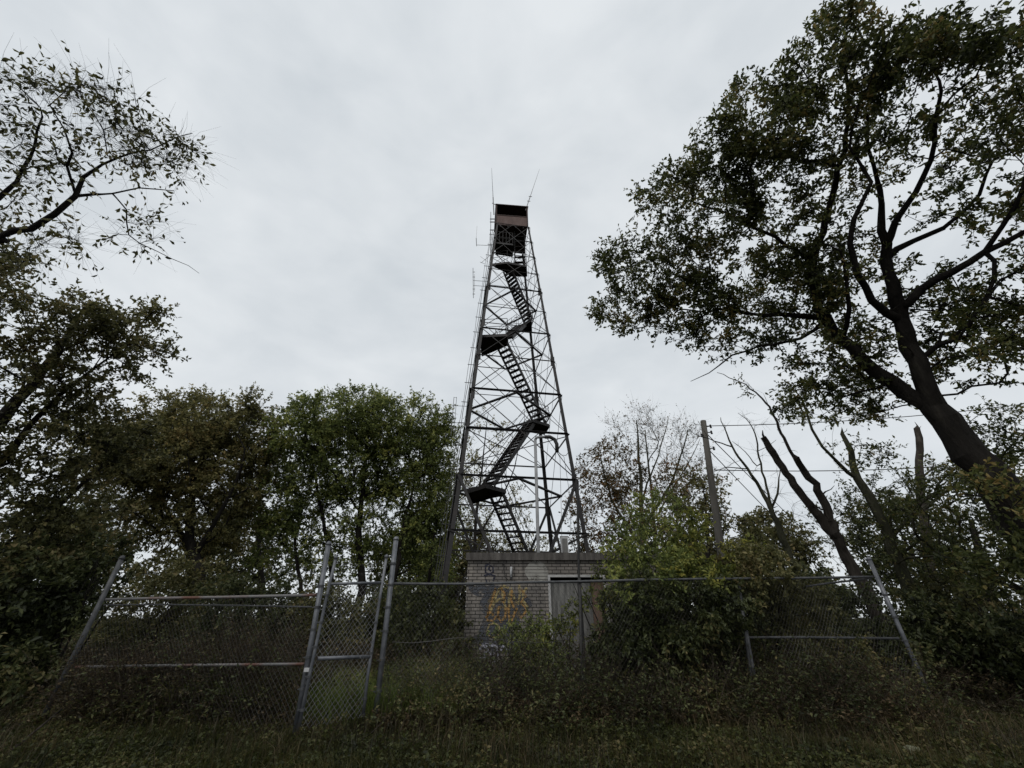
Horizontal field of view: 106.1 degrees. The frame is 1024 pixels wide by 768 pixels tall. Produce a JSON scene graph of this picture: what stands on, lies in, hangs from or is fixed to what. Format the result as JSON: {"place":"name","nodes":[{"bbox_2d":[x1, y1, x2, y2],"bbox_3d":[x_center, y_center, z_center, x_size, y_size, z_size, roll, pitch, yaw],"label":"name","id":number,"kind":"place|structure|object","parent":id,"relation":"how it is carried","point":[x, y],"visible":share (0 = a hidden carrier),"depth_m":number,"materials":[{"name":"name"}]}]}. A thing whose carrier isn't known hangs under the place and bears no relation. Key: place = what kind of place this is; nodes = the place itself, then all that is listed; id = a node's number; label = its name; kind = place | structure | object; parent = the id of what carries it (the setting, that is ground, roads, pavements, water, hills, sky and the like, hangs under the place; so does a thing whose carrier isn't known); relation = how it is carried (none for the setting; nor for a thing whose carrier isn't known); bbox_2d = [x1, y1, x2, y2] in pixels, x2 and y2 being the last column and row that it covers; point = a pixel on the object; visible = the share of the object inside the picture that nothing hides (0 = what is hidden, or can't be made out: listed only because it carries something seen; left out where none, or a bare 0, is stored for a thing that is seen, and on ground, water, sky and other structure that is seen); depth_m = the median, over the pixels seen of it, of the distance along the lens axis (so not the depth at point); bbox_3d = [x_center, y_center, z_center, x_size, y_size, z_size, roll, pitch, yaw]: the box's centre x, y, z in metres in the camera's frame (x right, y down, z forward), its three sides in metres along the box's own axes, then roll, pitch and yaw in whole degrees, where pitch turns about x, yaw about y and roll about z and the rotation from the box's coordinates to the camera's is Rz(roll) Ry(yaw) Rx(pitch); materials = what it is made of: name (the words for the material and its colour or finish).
{"place":"outdoors","nodes":[
{"label":"outdoors","id":0,"kind":"place"},
{"bbox_2d":[139,652,477,728],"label":"tall grass","id":1,"kind":"structure","parent":0,"point":[370,704],"depth_m":5.82,"materials":[{"name":"green plant"}]},
{"bbox_2d":[0,618,1023,767],"bbox_3d":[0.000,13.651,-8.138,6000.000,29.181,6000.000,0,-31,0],"label":"ground","id":2,"kind":"structure","parent":0,"point":[659,764],"depth_m":4.88,"materials":[{"name":"green plant"}]},
{"bbox_2d":[0,480,142,623],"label":"woodland tree","id":3,"kind":"object","parent":2,"relation":"on","point":[7,517],"visible":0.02,"depth_m":21.93,"materials":[{"name":"green plant"}]},
{"bbox_2d":[0,524,149,706],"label":"elder bush","id":4,"kind":"object","parent":2,"relation":"on","point":[59,591],"visible":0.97,"depth_m":7.10,"materials":[{"name":"green plant"}]},
{"bbox_2d":[0,220,190,578],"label":"maple tree","id":5,"kind":"object","parent":2,"relation":"on","point":[82,326],"visible":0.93,"depth_m":8.40,"materials":[{"name":"green plant"}]},
{"bbox_2d":[0,33,228,299],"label":"walnut tree","id":6,"kind":"object","parent":2,"relation":"on","point":[21,172],"visible":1,"depth_m":5.00,"materials":[{"name":"green plant"}]},
{"bbox_2d":[78,544,237,654],"bbox_3d":[-10.523,6.780,11.840,4.219,3.403,3.228,0,-31,0],"label":"understorey bush","id":7,"kind":"object","parent":2,"relation":"on","point":[151,585],"visible":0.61,"depth_m":11.56,"materials":[{"name":"green plant"}]},
{"bbox_2d":[52,380,290,655],"bbox_3d":[-14.078,4.737,15.336,8.083,10.786,7.476,0,-31,0],"label":"locust tree","id":8,"kind":"object","parent":2,"relation":"on","point":[207,434],"visible":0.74,"depth_m":15.49,"materials":[{"name":"green plant"}]},
{"bbox_2d":[42,541,331,735],"bbox_3d":[-4.890,3.902,5.963,4.334,2.626,0.194,-6,-31,10],"label":"chain link fence","id":9,"kind":"object","parent":2,"relation":"on","point":[312,629],"visible":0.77,"depth_m":5.91,"materials":[{"name":"metal"}]},
{"bbox_2d":[123,625,175,684],"bbox_3d":[-5.671,4.247,6.005,0.419,0.827,0.047,7,-32,-12],"label":"fallen stick","id":10,"kind":"object","parent":9,"relation":"on","point":[148,654],"visible":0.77,"depth_m":5.99,"materials":[{"name":"brown wood"}]},
{"bbox_2d":[11,587,357,729],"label":"dead vines","id":11,"kind":"object","parent":9,"relation":"attached to","point":[86,690],"visible":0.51,"depth_m":5.87,"materials":[{"name":"brown plant"}]},
{"bbox_2d":[296,554,387,730],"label":"chain link gate","id":12,"kind":"structure","parent":9,"relation":"attached to","point":[302,709],"depth_m":5.69,"materials":[{"name":"metal"}]},
{"bbox_2d":[161,492,291,625],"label":"woodland tree","id":13,"kind":"object","parent":2,"relation":"on","point":[262,546],"visible":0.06,"depth_m":27.08,"materials":[{"name":"green plant"}]},
{"bbox_2d":[173,565,305,653],"bbox_3d":[-7.174,6.319,10.389,3.324,2.643,2.538,0,-31,0],"label":"understorey bush","id":14,"kind":"object","parent":2,"relation":"on","point":[234,584],"visible":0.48,"depth_m":10.30,"materials":[{"name":"green plant"}]},
{"bbox_2d":[182,425,314,614],"bbox_3d":[-15.124,8.559,23.051,4.731,11.907,6.697,-16,-34,25],"label":"elm tree","id":15,"kind":"object","parent":2,"relation":"on","point":[262,574],"visible":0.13,"depth_m":22.24,"materials":[{"name":"green plant"}]},
{"bbox_2d":[230,568,329,640],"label":"understorey bush","id":16,"kind":"object","parent":2,"relation":"on","point":[307,586],"visible":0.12,"depth_m":14.79,"materials":[{"name":"green plant"}]},
{"bbox_2d":[273,571,382,663],"bbox_3d":[-5.109,6.729,10.847,3.253,2.732,2.316,0,-31,0],"label":"understorey bush","id":17,"kind":"object","parent":2,"relation":"on","point":[312,601],"visible":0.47,"depth_m":10.67,"materials":[{"name":"green plant"}]},
{"bbox_2d":[234,379,468,639],"bbox_3d":[-7.543,5.719,18.182,10.850,11.959,8.201,0,-31,0],"label":"ash tree","id":18,"kind":"object","parent":2,"relation":"on","point":[338,428],"visible":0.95,"depth_m":17.91,"materials":[{"name":"green plant"}]},
{"bbox_2d":[350,586,424,649],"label":"understorey bush","id":19,"kind":"object","parent":2,"relation":"on","point":[378,626],"visible":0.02,"depth_m":13.73,"materials":[{"name":"green plant"}]},
{"bbox_2d":[357,570,462,651],"bbox_3d":[-2.948,6.999,11.466,2.842,2.603,2.472,-14,-34,22],"label":"understorey bush","id":20,"kind":"object","parent":2,"relation":"on","point":[395,597],"visible":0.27,"depth_m":11.42,"materials":[{"name":"green plant"}]},
{"bbox_2d":[365,519,457,610],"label":"woodland tree","id":21,"kind":"object","parent":2,"relation":"on","point":[387,570],"visible":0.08,"depth_m":23.83,"materials":[{"name":"green plant"}]},
{"bbox_2d":[371,594,476,668],"bbox_3d":[-1.936,5.789,8.672,2.336,1.942,1.649,0,-31,0],"label":"understorey bush","id":22,"kind":"object","parent":2,"relation":"on","point":[411,618],"visible":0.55,"depth_m":8.67,"materials":[{"name":"green plant"}]},
{"bbox_2d":[429,526,493,619],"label":"woodland tree","id":23,"kind":"object","parent":2,"relation":"on","point":[460,566],"visible":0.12,"depth_m":28.25,"materials":[{"name":"green plant"}]},
{"bbox_2d":[427,177,589,635],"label":"lookout tower","id":24,"kind":"structure","parent":2,"relation":"on","point":[510,222],"depth_m":18.95,"materials":[{"name":"metal"}]},
{"bbox_2d":[0,630,1018,699],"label":"brush behind","id":25,"kind":"object","parent":2,"relation":"on","point":[342,653],"visible":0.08,"depth_m":8.13,"materials":[{"name":"green plant"}]},
{"bbox_2d":[438,405,582,594],"bbox_3d":[-0.668,10.232,31.177,14.130,17.198,8.802,0,-31,0],"label":"maple tree","id":26,"kind":"object","parent":2,"relation":"on","point":[487,523],"visible":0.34,"depth_m":31.01,"materials":[{"name":"green plant"}]},
{"bbox_2d":[0,692,1023,767],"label":"weeds","id":27,"kind":"object","parent":2,"relation":"on","point":[87,743],"visible":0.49,"depth_m":4.51,"materials":[{"name":"green plant"}]},
{"bbox_2d":[0,647,1023,741],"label":"brush","id":28,"kind":"object","parent":2,"relation":"on","point":[879,710],"visible":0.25,"depth_m":5.71,"materials":[{"name":"green plant"}]},
{"bbox_2d":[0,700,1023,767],"bbox_3d":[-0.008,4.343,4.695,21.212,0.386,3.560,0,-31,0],"label":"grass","id":29,"kind":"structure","parent":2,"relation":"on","point":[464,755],"depth_m":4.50,"materials":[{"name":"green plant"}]},
{"bbox_2d":[64,630,968,733],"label":"dry stalks","id":30,"kind":"object","parent":2,"relation":"on","point":[460,664],"visible":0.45,"depth_m":5.78,"materials":[{"name":"brown plant"}]},
{"bbox_2d":[16,606,1017,662],"bbox_3d":[-0.070,11.491,17.744,49.598,2.158,19.258,0,-31,0],"label":"woodland brush","id":31,"kind":"object","parent":2,"relation":"on","point":[78,632],"visible":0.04,"depth_m":11.94,"materials":[{"name":"green plant"}]},
{"bbox_2d":[27,606,1023,744],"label":"tangle","id":32,"kind":"object","parent":2,"relation":"on","point":[643,692],"visible":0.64,"depth_m":5.81,"materials":[{"name":"green plant"}]},
{"bbox_2d":[486,607,568,690],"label":"sapling","id":33,"kind":"object","parent":2,"relation":"on","point":[528,629],"visible":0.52,"depth_m":7.67,"materials":[{"name":"green plant"}]},
{"bbox_2d":[534,435,570,552],"bbox_3d":[1.631,5.358,13.615,1.637,7.567,0.356,15,-34,-23],"label":"cable conduit","id":34,"kind":"object","parent":2,"relation":"on","point":[536,484],"visible":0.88,"depth_m":14.42,"materials":[{"name":"grey metal"}]},
{"bbox_2d":[537,593,588,676],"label":"sapling","id":35,"kind":"object","parent":2,"relation":"on","point":[562,628],"visible":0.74,"depth_m":7.85,"materials":[{"name":"green plant"}]},
{"bbox_2d":[463,553,693,679],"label":"brick equipment building","id":36,"kind":"structure","parent":2,"relation":"on","point":[495,567],"depth_m":9.75,"materials":[{"name":"brick"}]},
{"bbox_2d":[560,536,568,552],"bbox_3d":[1.634,5.114,11.963,0.240,0.717,0.210,0,-31,0],"label":"electrical box","id":37,"kind":"object","parent":36,"relation":"on","point":[564,544],"visible":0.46,"depth_m":11.94,"materials":[{"name":"grey metal"}]},
{"bbox_2d":[562,538,567,552],"bbox_3d":[1.634,5.013,11.908,0.160,0.439,0.007,0,-31,0],"label":"door panel","id":38,"kind":"structure","parent":37,"relation":"in","point":[564,540],"depth_m":11.91,"materials":[{"name":"grey metal"}]},
{"bbox_2d":[550,583,595,679],"bbox_3d":[1.493,5.998,9.359,1.027,2.064,0.060,0,-31,0],"label":"door","id":39,"kind":"structure","parent":36,"relation":"in","point":[563,596],"depth_m":9.61,"materials":[{"name":"grey metal"}]},
{"bbox_2d":[576,484,587,692],"bbox_3d":[1.260,3.747,6.964,0.220,3.910,0.062,0,-31,0],"label":"steel pole","id":40,"kind":"object","parent":2,"relation":"on","point":[578,545],"visible":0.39,"depth_m":7.25,"materials":[{"name":"grey metal"}]},
{"bbox_2d":[573,547,627,680],"bbox_3d":[2.082,5.018,8.281,1.292,2.819,1.223,-9,-32,15],"label":"vine spray","id":41,"kind":"object","parent":2,"relation":"on","point":[597,575],"visible":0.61,"depth_m":8.81,"materials":[{"name":"green plant"}]},
{"bbox_2d":[557,420,739,571],"bbox_3d":[7.189,7.749,21.765,10.970,11.982,6.002,-11,-33,18],"label":"maple tree","id":42,"kind":"object","parent":2,"relation":"on","point":[619,495],"visible":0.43,"depth_m":22.32,"materials":[{"name":"green plant"}]},
{"bbox_2d":[373,536,932,726],"bbox_3d":[2.460,4.176,6.597,9.234,2.783,0.173,3,-31,-5],"label":"chain link fence","id":43,"kind":"object","parent":2,"relation":"on","point":[579,581],"visible":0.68,"depth_m":6.61,"materials":[{"name":"metal"}]},
{"bbox_2d":[594,485,714,658],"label":"sapling","id":44,"kind":"object","parent":2,"relation":"on","point":[635,558],"visible":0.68,"depth_m":8.20,"materials":[{"name":"green plant"}]},
{"bbox_2d":[596,394,716,545],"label":"birch tree","id":45,"kind":"object","parent":2,"relation":"on","point":[655,448],"visible":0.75,"depth_m":24.15,"materials":[{"name":"grey plant"}]},
{"bbox_2d":[585,559,786,689],"bbox_3d":[3.303,4.548,7.051,4.036,2.398,2.593,0,-31,0],"label":"elder bush","id":46,"kind":"object","parent":2,"relation":"on","point":[681,641],"visible":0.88,"depth_m":6.69,"materials":[{"name":"green plant"}]},
{"bbox_2d":[650,505,766,662],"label":"sapling","id":47,"kind":"object","parent":2,"relation":"on","point":[710,570],"visible":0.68,"depth_m":7.98,"materials":[{"name":"green plant"}]},
{"bbox_2d":[700,420,724,556],"bbox_3d":[6.854,4.868,12.698,1.413,8.058,0.276,0,-31,0],"label":"utility pole","id":48,"kind":"object","parent":2,"relation":"on","point":[718,532],"visible":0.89,"depth_m":13.35,"materials":[{"name":"grey wood"}]},
{"bbox_2d":[708,435,844,569],"bbox_3d":[28.430,15.471,33.504,0.040,3.904,62.866,-25,-39,35],"label":"overhead wire","id":49,"kind":"object","parent":48,"relation":"attached to","point":[764,491],"visible":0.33,"depth_m":19.11,"materials":[{"name":"black metal"}]},
{"bbox_2d":[711,452,842,583],"bbox_3d":[22.205,12.531,28.270,0.040,3.020,45.784,-24,-38,34],"label":"overhead wire","id":50,"kind":"object","parent":48,"relation":"attached to","point":[753,496],"visible":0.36,"depth_m":17.29,"materials":[{"name":"black metal"}]},
{"bbox_2d":[718,466,947,470],"bbox_3d":[17.687,3.070,16.099,21.308,2.433,0.036,6,-31,-9],"label":"overhead wire","id":51,"kind":"object","parent":48,"relation":"attached to","point":[816,470],"visible":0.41,"depth_m":14.68,"materials":[{"name":"black metal"}]},
{"bbox_2d":[712,404,1021,425],"bbox_3d":[17.224,0.983,16.178,19.753,2.659,0.035,3,-31,-5],"label":"overhead wire","id":52,"kind":"object","parent":48,"relation":"attached to","point":[845,420],"visible":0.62,"depth_m":15.26,"materials":[{"name":"black metal"}]},
{"bbox_2d":[642,467,785,594],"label":"maple tree","id":53,"kind":"object","parent":2,"relation":"on","point":[704,505],"visible":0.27,"depth_m":16.54,"materials":[{"name":"green plant"}]},
{"bbox_2d":[690,540,748,606],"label":"woodland tree","id":54,"kind":"object","parent":2,"relation":"on","point":[698,575],"visible":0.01,"depth_m":22.64,"materials":[{"name":"green plant"}]},
{"bbox_2d":[702,575,782,649],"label":"understorey bush","id":55,"kind":"object","parent":2,"relation":"on","point":[744,595],"visible":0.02,"depth_m":11.24,"materials":[{"name":"green plant"}]},
{"bbox_2d":[684,409,835,632],"bbox_3d":[7.842,4.304,12.011,3.834,8.019,1.977,0,-31,0],"label":"dead tree","id":56,"kind":"object","parent":2,"relation":"on","point":[779,529],"visible":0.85,"depth_m":12.47,"materials":[{"name":"grey plant"}]},
{"bbox_2d":[727,500,839,606],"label":"woodland tree","id":57,"kind":"object","parent":2,"relation":"on","point":[799,552],"visible":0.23,"depth_m":24.31,"materials":[{"name":"green plant"}]},
{"bbox_2d":[582,0,1023,613],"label":"oak tree","id":58,"kind":"object","parent":2,"relation":"on","point":[996,482],"visible":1,"depth_m":8.57,"materials":[{"name":"green plant"}]},
{"bbox_2d":[707,530,899,676],"bbox_3d":[5.304,4.494,7.563,2.765,2.973,2.706,0,-31,0],"label":"elder bush","id":59,"kind":"object","parent":2,"relation":"on","point":[749,562],"visible":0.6,"depth_m":7.36,"materials":[{"name":"green plant"}]},
{"bbox_2d":[762,583,852,658],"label":"understorey bush","id":60,"kind":"object","parent":2,"relation":"on","point":[827,616],"visible":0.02,"depth_m":12.50,"materials":[{"name":"green plant"}]},
{"bbox_2d":[717,372,938,686],"bbox_3d":[7.960,3.043,10.087,2.631,8.316,1.034,5,-31,-8],"label":"broken tree","id":61,"kind":"object","parent":2,"relation":"on","point":[827,523],"visible":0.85,"depth_m":10.11,"materials":[{"name":"brown wood"}]},
{"bbox_2d":[789,560,866,632],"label":"woodland tree","id":62,"kind":"object","parent":2,"relation":"on","point":[823,573],"visible":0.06,"depth_m":19.19,"materials":[{"name":"green plant"}]},
{"bbox_2d":[788,570,943,684],"bbox_3d":[6.993,5.092,7.925,2.204,2.346,2.311,0,-31,0],"label":"privet bush","id":63,"kind":"object","parent":2,"relation":"on","point":[883,644],"visible":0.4,"depth_m":7.73,"materials":[{"name":"green plant"}]},
{"bbox_2d":[774,370,1023,676],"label":"cherry tree","id":64,"kind":"object","parent":2,"relation":"on","point":[878,509],"visible":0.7,"depth_m":10.78,"materials":[{"name":"green plant"}]},
{"bbox_2d":[903,745,920,750],"bbox_3d":[4.861,4.458,4.678,0.195,0.103,0.173,-22,-37,33],"label":"rock","id":65,"kind":"object","parent":2,"relation":"on","point":[907,746],"visible":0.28,"depth_m":4.67,"materials":[{"name":"grey stone"}]},
{"bbox_2d":[842,487,1009,617],"bbox_3d":[22.967,10.097,21.951,6.650,8.210,6.189,0,-31,0],"label":"woodland tree","id":66,"kind":"object","parent":2,"relation":"on","point":[865,523],"visible":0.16,"depth_m":22.32,"materials":[{"name":"green plant"}]},
{"bbox_2d":[896,423,962,636],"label":"stub tree","id":67,"kind":"object","parent":2,"relation":"on","point":[919,441],"visible":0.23,"depth_m":14.65,"materials":[{"name":"brown plant"}]},
{"bbox_2d":[874,585,1023,696],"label":"privet bush","id":68,"kind":"object","parent":2,"relation":"on","point":[924,618],"visible":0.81,"depth_m":7.45,"materials":[{"name":"green plant"}]},
{"bbox_2d":[886,521,1023,646],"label":"hickory tree","id":69,"kind":"object","parent":2,"relation":"on","point":[934,586],"visible":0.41,"depth_m":9.98,"materials":[{"name":"green plant"}]},
{"bbox_2d":[977,471,1023,594],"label":"woodland tree","id":70,"kind":"object","parent":2,"relation":"on","point":[985,538],"visible":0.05,"depth_m":21.86,"materials":[{"name":"green plant"}]},
{"bbox_2d":[0,0,1023,617],"label":"sky","id":71,"kind":"structure","parent":0,"point":[365,142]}
]}

